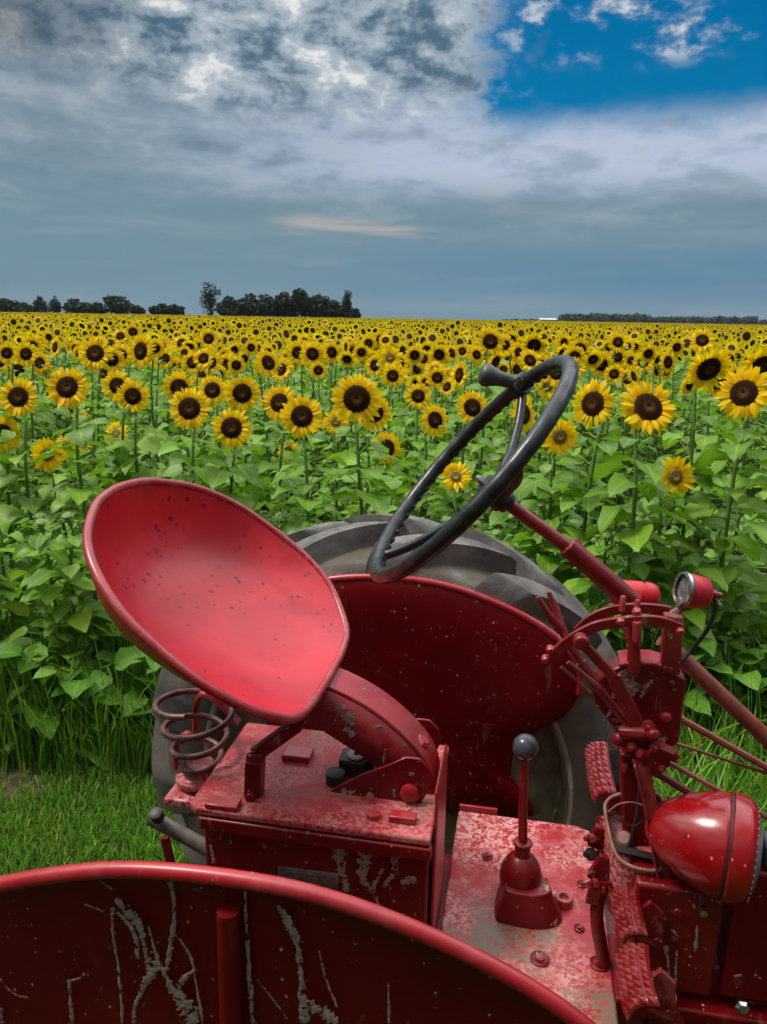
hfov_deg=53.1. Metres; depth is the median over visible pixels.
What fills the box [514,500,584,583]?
sunflower
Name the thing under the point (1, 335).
sunflower
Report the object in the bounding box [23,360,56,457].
sunflower
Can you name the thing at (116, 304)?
tree
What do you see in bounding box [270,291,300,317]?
tree
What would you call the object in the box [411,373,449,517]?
sunflower
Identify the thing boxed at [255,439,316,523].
sunflower
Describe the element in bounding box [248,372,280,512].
sunflower
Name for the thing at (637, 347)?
sunflower
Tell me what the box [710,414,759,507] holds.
sunflower
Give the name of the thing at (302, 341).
sunflower
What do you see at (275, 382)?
sunflower
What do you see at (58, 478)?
sunflower
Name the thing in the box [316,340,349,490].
sunflower
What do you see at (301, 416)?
sunflower
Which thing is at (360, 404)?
sunflower
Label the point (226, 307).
tree
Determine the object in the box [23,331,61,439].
sunflower
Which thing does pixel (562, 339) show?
sunflower
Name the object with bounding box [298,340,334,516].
sunflower
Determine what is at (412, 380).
sunflower
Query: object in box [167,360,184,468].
sunflower
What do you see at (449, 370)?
sunflower
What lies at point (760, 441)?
sunflower
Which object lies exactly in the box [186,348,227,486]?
sunflower
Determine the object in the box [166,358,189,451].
sunflower
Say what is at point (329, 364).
sunflower
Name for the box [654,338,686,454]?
sunflower
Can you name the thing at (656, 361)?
sunflower
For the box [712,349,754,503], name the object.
sunflower
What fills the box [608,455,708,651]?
sunflower
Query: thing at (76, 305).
tree
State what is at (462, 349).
sunflower
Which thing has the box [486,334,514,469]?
sunflower
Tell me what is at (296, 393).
sunflower
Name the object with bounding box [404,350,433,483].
sunflower
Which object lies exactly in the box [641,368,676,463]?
sunflower
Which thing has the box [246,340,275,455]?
sunflower
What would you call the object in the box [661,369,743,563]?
sunflower
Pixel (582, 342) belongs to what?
sunflower
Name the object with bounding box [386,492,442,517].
sunflower
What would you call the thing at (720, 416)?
sunflower
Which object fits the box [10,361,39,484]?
sunflower
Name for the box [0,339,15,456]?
sunflower
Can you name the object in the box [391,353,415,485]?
sunflower
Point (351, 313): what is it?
tree
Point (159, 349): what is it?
sunflower
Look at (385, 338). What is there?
sunflower
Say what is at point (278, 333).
sunflower field
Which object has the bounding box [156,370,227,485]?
sunflower
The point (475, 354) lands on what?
sunflower
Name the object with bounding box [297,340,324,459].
sunflower
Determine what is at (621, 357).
sunflower
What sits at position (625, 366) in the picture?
sunflower
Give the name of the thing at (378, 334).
sunflower
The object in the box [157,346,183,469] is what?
sunflower
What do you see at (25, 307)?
tree
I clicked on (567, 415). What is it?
sunflower
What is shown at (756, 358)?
sunflower
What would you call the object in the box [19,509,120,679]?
sunflower
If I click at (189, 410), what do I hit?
sunflower
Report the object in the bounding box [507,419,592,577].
sunflower
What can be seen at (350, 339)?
sunflower
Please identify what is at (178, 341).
sunflower
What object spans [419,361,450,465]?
sunflower
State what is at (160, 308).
tree
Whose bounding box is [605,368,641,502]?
sunflower
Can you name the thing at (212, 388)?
sunflower
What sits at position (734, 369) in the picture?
sunflower
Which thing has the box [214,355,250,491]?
sunflower
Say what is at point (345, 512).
sunflower
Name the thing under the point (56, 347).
sunflower
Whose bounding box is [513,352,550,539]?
sunflower
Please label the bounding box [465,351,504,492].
sunflower
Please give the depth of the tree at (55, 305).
289.31 m
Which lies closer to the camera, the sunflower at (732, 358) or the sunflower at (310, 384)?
the sunflower at (310, 384)
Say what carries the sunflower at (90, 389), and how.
on the ground at (10, 786)
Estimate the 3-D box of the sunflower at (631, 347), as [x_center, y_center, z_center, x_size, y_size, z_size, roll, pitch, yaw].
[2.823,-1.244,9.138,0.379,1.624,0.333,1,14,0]
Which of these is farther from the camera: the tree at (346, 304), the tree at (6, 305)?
the tree at (6, 305)
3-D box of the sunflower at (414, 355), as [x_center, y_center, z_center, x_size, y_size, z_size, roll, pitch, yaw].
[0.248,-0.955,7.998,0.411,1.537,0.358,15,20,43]
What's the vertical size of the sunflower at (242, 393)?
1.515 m
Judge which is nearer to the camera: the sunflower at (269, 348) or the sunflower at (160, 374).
the sunflower at (160, 374)
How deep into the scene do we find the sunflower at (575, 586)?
3.13 m
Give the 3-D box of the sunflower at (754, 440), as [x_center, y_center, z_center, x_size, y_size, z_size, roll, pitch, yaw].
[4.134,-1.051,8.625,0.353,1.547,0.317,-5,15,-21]
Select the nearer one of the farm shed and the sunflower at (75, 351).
the sunflower at (75, 351)
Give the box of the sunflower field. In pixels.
[0,312,766,567]
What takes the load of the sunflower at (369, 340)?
on the ground at (10, 786)
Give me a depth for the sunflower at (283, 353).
8.03 m
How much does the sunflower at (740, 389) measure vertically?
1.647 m
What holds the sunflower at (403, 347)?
on the ground at (10, 786)
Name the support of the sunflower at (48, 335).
on the ground at (10, 786)
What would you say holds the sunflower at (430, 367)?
on the ground at (10, 786)
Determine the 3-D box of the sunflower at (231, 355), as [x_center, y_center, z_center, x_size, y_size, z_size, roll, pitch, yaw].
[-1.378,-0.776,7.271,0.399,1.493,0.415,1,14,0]
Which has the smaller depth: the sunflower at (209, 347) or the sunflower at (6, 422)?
the sunflower at (6, 422)
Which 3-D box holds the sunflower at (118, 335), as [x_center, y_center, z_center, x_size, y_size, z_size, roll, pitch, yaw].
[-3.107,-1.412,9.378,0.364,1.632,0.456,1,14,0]
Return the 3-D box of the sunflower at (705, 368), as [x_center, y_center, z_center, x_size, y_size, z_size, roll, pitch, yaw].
[1.339,0.122,3.442,0.427,1.721,0.354,-6,16,-27]
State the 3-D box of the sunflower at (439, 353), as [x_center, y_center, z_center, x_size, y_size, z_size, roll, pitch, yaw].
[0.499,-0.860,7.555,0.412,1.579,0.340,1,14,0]
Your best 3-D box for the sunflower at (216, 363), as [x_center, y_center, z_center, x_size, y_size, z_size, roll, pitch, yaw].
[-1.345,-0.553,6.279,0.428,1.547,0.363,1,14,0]
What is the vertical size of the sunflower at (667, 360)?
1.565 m
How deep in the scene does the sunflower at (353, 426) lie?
7.81 m
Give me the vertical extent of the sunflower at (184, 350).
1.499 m
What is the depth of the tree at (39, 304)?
289.27 m
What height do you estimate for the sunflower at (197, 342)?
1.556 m
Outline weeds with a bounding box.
[0,449,766,772]
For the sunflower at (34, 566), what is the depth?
3.48 m
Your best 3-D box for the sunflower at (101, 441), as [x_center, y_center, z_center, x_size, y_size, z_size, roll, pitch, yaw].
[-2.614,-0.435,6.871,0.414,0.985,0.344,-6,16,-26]
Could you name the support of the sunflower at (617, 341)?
on the ground at (10, 786)
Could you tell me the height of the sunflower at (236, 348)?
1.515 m
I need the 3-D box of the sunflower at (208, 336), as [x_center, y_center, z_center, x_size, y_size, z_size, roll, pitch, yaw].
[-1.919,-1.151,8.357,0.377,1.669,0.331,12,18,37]
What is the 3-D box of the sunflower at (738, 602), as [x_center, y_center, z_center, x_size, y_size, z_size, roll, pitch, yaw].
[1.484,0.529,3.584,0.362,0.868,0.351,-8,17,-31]
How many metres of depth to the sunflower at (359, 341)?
9.59 m
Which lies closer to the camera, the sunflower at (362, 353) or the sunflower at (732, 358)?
the sunflower at (362, 353)
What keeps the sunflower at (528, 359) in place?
on the ground at (10, 786)
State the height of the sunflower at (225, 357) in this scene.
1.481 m
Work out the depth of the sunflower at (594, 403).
3.27 m
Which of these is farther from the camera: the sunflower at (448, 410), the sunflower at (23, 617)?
the sunflower at (448, 410)
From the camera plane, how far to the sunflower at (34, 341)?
7.57 m
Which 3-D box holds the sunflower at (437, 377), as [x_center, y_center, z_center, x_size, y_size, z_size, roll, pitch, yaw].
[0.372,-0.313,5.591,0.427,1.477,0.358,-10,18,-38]
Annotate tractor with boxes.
[0,355,766,1023]
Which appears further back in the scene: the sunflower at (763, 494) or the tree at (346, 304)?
the tree at (346, 304)
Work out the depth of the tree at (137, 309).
289.17 m
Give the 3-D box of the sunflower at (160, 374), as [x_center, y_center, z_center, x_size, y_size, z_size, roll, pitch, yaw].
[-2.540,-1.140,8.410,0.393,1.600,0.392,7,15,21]
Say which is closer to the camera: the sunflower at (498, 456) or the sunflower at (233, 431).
the sunflower at (233, 431)
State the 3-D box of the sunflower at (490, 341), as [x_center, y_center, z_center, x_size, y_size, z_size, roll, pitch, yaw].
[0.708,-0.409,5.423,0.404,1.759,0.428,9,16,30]
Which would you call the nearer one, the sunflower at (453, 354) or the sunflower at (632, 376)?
the sunflower at (632, 376)
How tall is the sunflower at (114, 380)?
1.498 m
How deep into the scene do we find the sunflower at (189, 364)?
6.75 m
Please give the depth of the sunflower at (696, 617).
3.11 m
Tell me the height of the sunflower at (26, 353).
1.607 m
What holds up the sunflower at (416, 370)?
on the ground at (10, 786)
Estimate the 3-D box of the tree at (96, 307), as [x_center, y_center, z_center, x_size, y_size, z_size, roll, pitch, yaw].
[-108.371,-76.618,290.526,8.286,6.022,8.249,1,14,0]
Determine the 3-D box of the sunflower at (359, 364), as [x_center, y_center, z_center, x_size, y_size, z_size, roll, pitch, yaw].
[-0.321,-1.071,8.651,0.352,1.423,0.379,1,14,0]
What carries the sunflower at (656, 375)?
on the ground at (10, 786)
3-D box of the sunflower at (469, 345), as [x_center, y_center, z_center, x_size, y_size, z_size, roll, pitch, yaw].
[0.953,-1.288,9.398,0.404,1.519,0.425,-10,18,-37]
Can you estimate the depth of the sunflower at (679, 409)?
8.06 m
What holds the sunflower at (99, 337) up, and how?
on the ground at (10, 786)
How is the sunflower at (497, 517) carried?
on the ground at (10, 786)
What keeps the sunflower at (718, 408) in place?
on the ground at (10, 786)
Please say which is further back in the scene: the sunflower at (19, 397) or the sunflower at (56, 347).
the sunflower at (56, 347)
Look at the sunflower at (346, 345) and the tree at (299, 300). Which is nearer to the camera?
the sunflower at (346, 345)
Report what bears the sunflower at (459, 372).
on the ground at (10, 786)
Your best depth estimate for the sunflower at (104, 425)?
7.95 m
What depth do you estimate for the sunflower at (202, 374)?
7.09 m
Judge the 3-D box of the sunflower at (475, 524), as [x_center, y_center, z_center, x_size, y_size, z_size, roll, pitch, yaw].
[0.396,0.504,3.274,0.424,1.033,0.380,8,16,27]
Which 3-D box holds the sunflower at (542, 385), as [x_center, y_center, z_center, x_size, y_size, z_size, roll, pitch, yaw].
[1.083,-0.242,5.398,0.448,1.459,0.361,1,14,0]
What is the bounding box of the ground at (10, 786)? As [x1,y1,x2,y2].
[0,312,766,874]
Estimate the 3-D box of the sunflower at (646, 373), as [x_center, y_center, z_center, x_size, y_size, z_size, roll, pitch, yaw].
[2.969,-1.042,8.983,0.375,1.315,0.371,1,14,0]
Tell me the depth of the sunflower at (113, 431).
4.61 m
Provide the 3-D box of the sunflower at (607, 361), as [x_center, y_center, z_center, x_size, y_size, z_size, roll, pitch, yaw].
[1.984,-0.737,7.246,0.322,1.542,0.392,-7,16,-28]
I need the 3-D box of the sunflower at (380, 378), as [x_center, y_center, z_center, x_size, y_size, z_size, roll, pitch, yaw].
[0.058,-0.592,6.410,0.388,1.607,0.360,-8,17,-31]
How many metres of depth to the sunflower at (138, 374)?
7.77 m
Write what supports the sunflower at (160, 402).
on the ground at (10, 786)
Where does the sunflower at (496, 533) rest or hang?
on the ground at (10, 786)
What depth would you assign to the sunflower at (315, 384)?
8.66 m
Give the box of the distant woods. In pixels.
[502,312,766,324]
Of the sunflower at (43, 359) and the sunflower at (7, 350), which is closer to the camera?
the sunflower at (7, 350)
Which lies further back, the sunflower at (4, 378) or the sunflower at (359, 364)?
the sunflower at (359, 364)
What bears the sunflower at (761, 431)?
on the ground at (10, 786)
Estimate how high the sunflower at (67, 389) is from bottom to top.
1.566 m
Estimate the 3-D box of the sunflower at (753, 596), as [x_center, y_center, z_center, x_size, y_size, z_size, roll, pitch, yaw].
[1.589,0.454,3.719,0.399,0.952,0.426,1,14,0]
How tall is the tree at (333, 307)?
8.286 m
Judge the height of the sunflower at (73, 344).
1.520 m
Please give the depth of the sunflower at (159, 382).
9.19 m
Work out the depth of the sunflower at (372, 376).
7.56 m
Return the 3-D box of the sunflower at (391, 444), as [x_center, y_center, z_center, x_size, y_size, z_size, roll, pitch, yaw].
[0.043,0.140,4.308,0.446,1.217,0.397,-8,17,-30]
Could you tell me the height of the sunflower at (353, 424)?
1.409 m
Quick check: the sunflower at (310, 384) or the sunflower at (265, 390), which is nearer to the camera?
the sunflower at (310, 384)
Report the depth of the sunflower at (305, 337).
9.37 m
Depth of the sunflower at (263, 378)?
7.75 m
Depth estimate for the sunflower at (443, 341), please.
8.46 m
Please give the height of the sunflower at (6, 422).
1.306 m
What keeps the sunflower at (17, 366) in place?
on the ground at (10, 786)
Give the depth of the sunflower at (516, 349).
6.30 m
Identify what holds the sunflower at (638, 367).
on the ground at (10, 786)
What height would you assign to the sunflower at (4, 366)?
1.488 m
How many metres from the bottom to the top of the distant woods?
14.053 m
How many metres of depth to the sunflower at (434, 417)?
4.15 m
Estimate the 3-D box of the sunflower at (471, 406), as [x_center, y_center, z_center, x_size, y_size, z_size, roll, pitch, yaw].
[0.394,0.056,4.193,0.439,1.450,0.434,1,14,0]
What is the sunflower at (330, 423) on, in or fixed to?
on the ground at (10, 786)
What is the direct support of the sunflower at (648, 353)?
on the ground at (10, 786)
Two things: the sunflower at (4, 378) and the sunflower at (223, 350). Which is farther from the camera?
the sunflower at (223, 350)
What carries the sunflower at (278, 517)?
on the ground at (10, 786)
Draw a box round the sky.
[0,0,766,323]
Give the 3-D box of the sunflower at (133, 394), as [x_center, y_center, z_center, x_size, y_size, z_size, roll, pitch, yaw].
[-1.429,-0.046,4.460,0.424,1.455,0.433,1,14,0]
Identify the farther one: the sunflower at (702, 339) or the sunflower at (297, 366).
the sunflower at (297, 366)
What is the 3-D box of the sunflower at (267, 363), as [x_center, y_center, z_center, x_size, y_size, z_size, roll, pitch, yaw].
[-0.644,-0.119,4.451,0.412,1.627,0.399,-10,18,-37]
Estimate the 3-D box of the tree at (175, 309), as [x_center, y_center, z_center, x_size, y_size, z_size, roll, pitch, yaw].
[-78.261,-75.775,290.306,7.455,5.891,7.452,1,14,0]
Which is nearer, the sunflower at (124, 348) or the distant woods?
the sunflower at (124, 348)
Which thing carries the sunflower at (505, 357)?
on the ground at (10, 786)
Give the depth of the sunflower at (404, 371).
6.70 m
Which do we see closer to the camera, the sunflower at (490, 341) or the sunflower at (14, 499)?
the sunflower at (14, 499)
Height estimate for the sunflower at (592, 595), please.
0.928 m
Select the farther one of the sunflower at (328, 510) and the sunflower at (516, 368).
the sunflower at (516, 368)
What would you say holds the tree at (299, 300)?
on the ground at (10, 786)
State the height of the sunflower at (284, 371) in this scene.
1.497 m
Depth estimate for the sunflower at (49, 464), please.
3.72 m
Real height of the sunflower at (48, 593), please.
0.998 m
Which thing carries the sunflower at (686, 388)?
on the ground at (10, 786)
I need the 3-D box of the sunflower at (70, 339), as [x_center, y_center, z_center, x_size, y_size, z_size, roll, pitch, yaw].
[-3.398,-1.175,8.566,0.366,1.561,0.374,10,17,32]
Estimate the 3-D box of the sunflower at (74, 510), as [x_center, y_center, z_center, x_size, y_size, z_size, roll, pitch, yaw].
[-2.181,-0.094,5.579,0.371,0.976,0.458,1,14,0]
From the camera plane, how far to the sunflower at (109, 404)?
6.91 m
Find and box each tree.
[0,298,18,311]
[11,302,38,312]
[32,295,47,312]
[46,295,61,312]
[62,298,90,313]
[86,302,106,313]
[101,295,133,313]
[131,305,145,315]
[148,303,168,314]
[167,304,185,315]
[198,282,221,315]
[215,295,241,315]
[231,293,264,316]
[255,293,283,317]
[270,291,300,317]
[285,288,316,317]
[304,294,330,317]
[322,299,345,317]
[341,290,351,312]
[341,308,361,318]
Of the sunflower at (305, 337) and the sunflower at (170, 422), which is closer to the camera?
the sunflower at (170, 422)
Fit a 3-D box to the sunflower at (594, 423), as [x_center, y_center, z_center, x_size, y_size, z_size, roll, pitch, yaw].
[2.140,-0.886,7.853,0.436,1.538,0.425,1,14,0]
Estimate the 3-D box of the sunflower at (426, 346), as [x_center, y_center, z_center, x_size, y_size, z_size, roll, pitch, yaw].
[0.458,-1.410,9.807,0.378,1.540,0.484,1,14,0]
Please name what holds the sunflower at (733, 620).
on the ground at (10, 786)
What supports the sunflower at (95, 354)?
on the ground at (10, 786)
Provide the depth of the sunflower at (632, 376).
6.82 m
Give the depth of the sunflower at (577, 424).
6.97 m
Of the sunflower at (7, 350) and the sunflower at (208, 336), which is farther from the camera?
the sunflower at (208, 336)
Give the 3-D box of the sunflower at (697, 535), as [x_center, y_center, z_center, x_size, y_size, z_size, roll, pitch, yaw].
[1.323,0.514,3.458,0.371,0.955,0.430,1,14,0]
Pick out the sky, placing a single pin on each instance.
(418, 159)
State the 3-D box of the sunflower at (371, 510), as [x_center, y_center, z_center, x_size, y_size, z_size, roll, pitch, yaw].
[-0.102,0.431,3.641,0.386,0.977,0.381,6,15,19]
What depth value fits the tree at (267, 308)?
268.33 m
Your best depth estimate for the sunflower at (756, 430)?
7.31 m
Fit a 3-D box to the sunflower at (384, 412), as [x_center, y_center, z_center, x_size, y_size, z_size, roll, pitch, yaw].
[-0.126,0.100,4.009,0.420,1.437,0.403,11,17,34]
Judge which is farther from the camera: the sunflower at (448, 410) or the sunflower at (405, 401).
the sunflower at (405, 401)
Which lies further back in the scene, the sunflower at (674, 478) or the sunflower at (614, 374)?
the sunflower at (614, 374)
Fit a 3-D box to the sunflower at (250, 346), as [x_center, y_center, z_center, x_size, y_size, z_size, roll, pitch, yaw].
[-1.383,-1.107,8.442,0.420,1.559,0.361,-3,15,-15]
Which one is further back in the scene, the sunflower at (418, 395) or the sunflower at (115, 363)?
the sunflower at (115, 363)
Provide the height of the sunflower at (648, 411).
1.586 m
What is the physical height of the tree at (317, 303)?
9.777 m
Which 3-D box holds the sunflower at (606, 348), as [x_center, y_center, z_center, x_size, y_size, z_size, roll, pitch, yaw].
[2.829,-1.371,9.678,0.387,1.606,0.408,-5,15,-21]
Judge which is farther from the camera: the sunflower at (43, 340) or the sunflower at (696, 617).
the sunflower at (43, 340)
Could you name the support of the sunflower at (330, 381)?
on the ground at (10, 786)
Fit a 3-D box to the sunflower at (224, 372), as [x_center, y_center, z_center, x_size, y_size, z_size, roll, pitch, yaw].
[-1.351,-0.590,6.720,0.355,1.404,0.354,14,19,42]
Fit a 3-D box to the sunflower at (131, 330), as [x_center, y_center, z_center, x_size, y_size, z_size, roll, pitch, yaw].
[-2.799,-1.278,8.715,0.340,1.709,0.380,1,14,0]
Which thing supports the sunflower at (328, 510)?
on the ground at (10, 786)
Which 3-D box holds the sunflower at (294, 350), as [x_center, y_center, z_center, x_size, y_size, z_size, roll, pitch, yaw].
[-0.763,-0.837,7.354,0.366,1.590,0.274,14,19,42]
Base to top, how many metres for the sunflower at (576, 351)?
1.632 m
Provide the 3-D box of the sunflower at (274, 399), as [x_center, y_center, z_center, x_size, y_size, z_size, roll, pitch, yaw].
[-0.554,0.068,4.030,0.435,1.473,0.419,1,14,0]
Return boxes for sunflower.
[0,328,15,493]
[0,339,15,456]
[0,341,54,513]
[0,361,38,495]
[0,376,77,639]
[0,391,29,620]
[0,415,44,623]
[0,510,103,638]
[0,521,42,681]
[1,372,22,493]
[7,359,49,484]
[8,516,113,695]
[10,341,63,532]
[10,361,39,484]
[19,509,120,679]
[20,333,59,474]
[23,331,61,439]
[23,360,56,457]
[27,436,108,659]
[29,334,69,433]
[29,347,59,490]
[29,351,70,481]
[30,356,70,484]
[35,366,116,649]
[38,331,71,439]
[49,336,76,478]
[53,435,97,529]
[56,439,109,533]
[60,347,118,513]
[63,335,86,470]
[63,345,101,470]
[68,340,97,475]
[69,336,121,507]
[70,410,109,485]
[75,361,101,437]
[80,369,150,487]
[85,374,105,457]
[86,375,114,477]
[88,421,149,480]
[95,335,120,454]
[96,366,131,479]
[101,379,166,478]
[102,346,141,476]
[110,343,143,455]
[111,328,144,438]
[120,339,148,454]
[123,323,154,469]
[127,333,181,478]
[130,333,161,460]
[131,365,161,458]
[132,360,161,459]
[137,338,174,477]
[141,345,178,477]
[147,334,179,478]
[147,348,190,478]
[149,360,178,478]
[153,339,176,452]
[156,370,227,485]
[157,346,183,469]
[158,387,237,496]
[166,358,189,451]
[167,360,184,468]
[173,334,202,436]
[176,345,197,454]
[177,340,206,432]
[181,351,213,484]
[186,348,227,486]
[186,375,258,505]
[190,369,217,465]
[193,337,207,439]
[194,407,265,509]
[195,328,220,438]
[198,348,244,485]
[201,344,221,450]
[206,353,232,485]
[210,366,247,494]
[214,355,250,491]
[216,375,277,524]
[218,346,243,460]
[219,350,258,486]
[228,342,246,463]
[238,349,301,520]
[238,352,261,455]
[238,384,313,517]
[242,339,275,453]
[245,354,279,458]
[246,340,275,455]
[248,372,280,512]
[251,343,274,455]
[252,362,279,492]
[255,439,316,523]
[261,351,285,457]
[268,500,307,527]
[269,357,299,501]
[269,393,347,534]
[276,359,301,494]
[277,349,295,459]
[281,340,306,443]
[285,334,311,455]
[285,362,300,438]
[286,340,319,499]
[292,339,308,387]
[292,365,317,455]
[295,361,343,520]
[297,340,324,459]
[297,374,332,497]
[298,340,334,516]
[298,344,329,496]
[302,505,334,527]
[310,409,363,525]
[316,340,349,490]
[317,361,342,466]
[320,372,402,516]
[321,360,349,452]
[322,350,357,516]
[331,336,353,449]
[332,487,365,516]
[335,338,365,466]
[337,397,400,520]
[341,339,361,466]
[349,362,390,468]
[352,339,366,432]
[352,349,384,487]
[352,359,365,470]
[353,343,374,451]
[354,352,386,464]
[358,430,418,516]
[359,364,415,505]
[360,334,380,387]
[366,506,394,514]
[370,333,395,449]
[370,343,415,502]
[370,344,411,494]
[370,365,409,476]
[371,370,404,465]
[372,329,390,429]
[385,342,412,457]
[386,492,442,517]
[388,403,450,517]
[391,346,431,454]
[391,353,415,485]
[391,383,445,523]
[400,365,411,453]
[402,363,426,450]
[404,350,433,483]
[406,374,439,486]
[408,341,432,449]
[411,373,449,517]
[412,360,455,500]
[415,366,467,517]
[417,390,496,534]
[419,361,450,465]
[420,364,453,443]
[421,343,454,465]
[425,461,490,533]
[427,338,452,443]
[433,344,458,440]
[436,378,460,508]
[440,515,451,522]
[447,359,483,505]
[448,344,477,441]
[449,344,477,430]
[452,345,484,454]
[453,326,514,527]
[460,349,493,471]
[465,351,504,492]
[467,363,484,453]
[469,519,498,539]
[476,394,555,560]
[484,350,514,466]
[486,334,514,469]
[487,361,510,463]
[489,528,524,555]
[490,359,526,461]
[491,341,526,465]
[495,330,518,428]
[505,348,544,477]
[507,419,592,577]
[509,379,560,551]
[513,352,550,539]
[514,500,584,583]
[519,332,547,473]
[522,372,582,556]
[535,333,571,460]
[536,356,589,518]
[538,378,633,604]
[546,379,580,495]
[548,344,596,526]
[551,335,592,522]
[553,342,568,420]
[563,531,643,655]
[570,348,603,517]
[579,350,611,474]
[579,380,689,650]
[582,363,625,524]
[584,351,613,492]
[586,522,653,644]
[592,331,629,477]
[593,347,627,486]
[594,362,629,482]
[600,338,620,429]
[602,365,645,505]
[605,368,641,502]
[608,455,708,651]
[611,338,634,472]
[612,340,641,470]
[612,352,637,474]
[618,344,657,497]
[619,371,648,474]
[626,354,661,493]
[628,351,670,471]
[628,539,727,690]
[631,348,676,474]
[639,346,673,477]
[639,365,669,455]
[641,346,674,445]
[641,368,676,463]
[642,344,746,611]
[652,529,732,650]
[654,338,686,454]
[656,375,704,497]
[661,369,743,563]
[670,365,766,650]
[671,329,716,465]
[673,350,703,457]
[684,392,710,483]
[684,537,758,638]
[686,519,766,642]
[694,360,734,478]
[695,365,738,505]
[696,346,721,437]
[698,343,766,619]
[705,379,740,465]
[710,349,736,442]
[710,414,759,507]
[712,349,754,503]
[714,415,760,496]
[717,555,766,670]
[731,419,758,475]
[739,343,766,497]
[740,412,766,490]
[740,444,766,567]
[747,382,766,496]
[751,388,766,493]
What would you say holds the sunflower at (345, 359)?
on the ground at (10, 786)
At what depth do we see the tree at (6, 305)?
288.38 m
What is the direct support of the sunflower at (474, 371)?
on the ground at (10, 786)
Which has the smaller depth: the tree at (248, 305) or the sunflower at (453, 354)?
the sunflower at (453, 354)
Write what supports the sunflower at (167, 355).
on the ground at (10, 786)
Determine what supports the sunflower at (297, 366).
on the ground at (10, 786)
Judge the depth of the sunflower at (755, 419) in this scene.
8.25 m
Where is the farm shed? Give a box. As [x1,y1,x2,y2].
[538,318,556,322]
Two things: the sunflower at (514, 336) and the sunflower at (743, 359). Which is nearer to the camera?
the sunflower at (743, 359)
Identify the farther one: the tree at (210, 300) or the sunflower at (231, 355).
the tree at (210, 300)
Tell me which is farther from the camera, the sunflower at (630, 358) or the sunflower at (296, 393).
the sunflower at (630, 358)
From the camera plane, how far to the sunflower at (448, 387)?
6.97 m
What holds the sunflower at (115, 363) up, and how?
on the ground at (10, 786)
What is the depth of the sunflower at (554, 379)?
5.24 m
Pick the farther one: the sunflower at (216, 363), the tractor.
the sunflower at (216, 363)
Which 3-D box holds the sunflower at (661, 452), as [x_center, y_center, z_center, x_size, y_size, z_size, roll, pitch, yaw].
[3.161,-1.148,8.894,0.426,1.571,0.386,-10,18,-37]
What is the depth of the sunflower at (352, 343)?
9.02 m
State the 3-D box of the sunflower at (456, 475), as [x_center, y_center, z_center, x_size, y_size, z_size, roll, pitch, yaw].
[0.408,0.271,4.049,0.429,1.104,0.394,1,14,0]
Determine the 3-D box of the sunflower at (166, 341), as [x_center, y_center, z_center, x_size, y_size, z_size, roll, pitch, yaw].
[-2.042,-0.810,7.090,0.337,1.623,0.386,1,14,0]
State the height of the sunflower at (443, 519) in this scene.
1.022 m
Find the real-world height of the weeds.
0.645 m
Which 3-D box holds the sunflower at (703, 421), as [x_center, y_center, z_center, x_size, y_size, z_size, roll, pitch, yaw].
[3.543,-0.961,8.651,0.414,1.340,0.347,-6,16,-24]
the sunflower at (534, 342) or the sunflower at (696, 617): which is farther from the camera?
the sunflower at (534, 342)
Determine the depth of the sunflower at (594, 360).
6.54 m
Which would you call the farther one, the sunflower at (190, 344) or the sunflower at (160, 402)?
the sunflower at (190, 344)
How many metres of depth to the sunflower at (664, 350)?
8.93 m
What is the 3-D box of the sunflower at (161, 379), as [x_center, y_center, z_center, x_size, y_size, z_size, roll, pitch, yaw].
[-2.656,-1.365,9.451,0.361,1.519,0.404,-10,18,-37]
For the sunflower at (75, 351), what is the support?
on the ground at (10, 786)
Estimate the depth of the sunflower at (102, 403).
5.75 m
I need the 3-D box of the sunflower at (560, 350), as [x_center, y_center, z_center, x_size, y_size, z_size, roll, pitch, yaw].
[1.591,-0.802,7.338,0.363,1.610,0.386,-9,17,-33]
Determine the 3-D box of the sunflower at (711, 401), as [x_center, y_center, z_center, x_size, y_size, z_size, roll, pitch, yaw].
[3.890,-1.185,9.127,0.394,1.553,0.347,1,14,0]
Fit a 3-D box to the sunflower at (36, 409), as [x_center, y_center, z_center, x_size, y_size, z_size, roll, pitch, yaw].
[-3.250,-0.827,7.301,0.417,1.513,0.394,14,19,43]
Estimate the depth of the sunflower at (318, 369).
6.59 m
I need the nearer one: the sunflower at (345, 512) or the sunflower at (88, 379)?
the sunflower at (345, 512)
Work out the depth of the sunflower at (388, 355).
5.81 m
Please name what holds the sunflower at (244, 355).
on the ground at (10, 786)
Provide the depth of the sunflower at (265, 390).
7.91 m
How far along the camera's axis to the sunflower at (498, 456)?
6.99 m
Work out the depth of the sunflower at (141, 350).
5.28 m

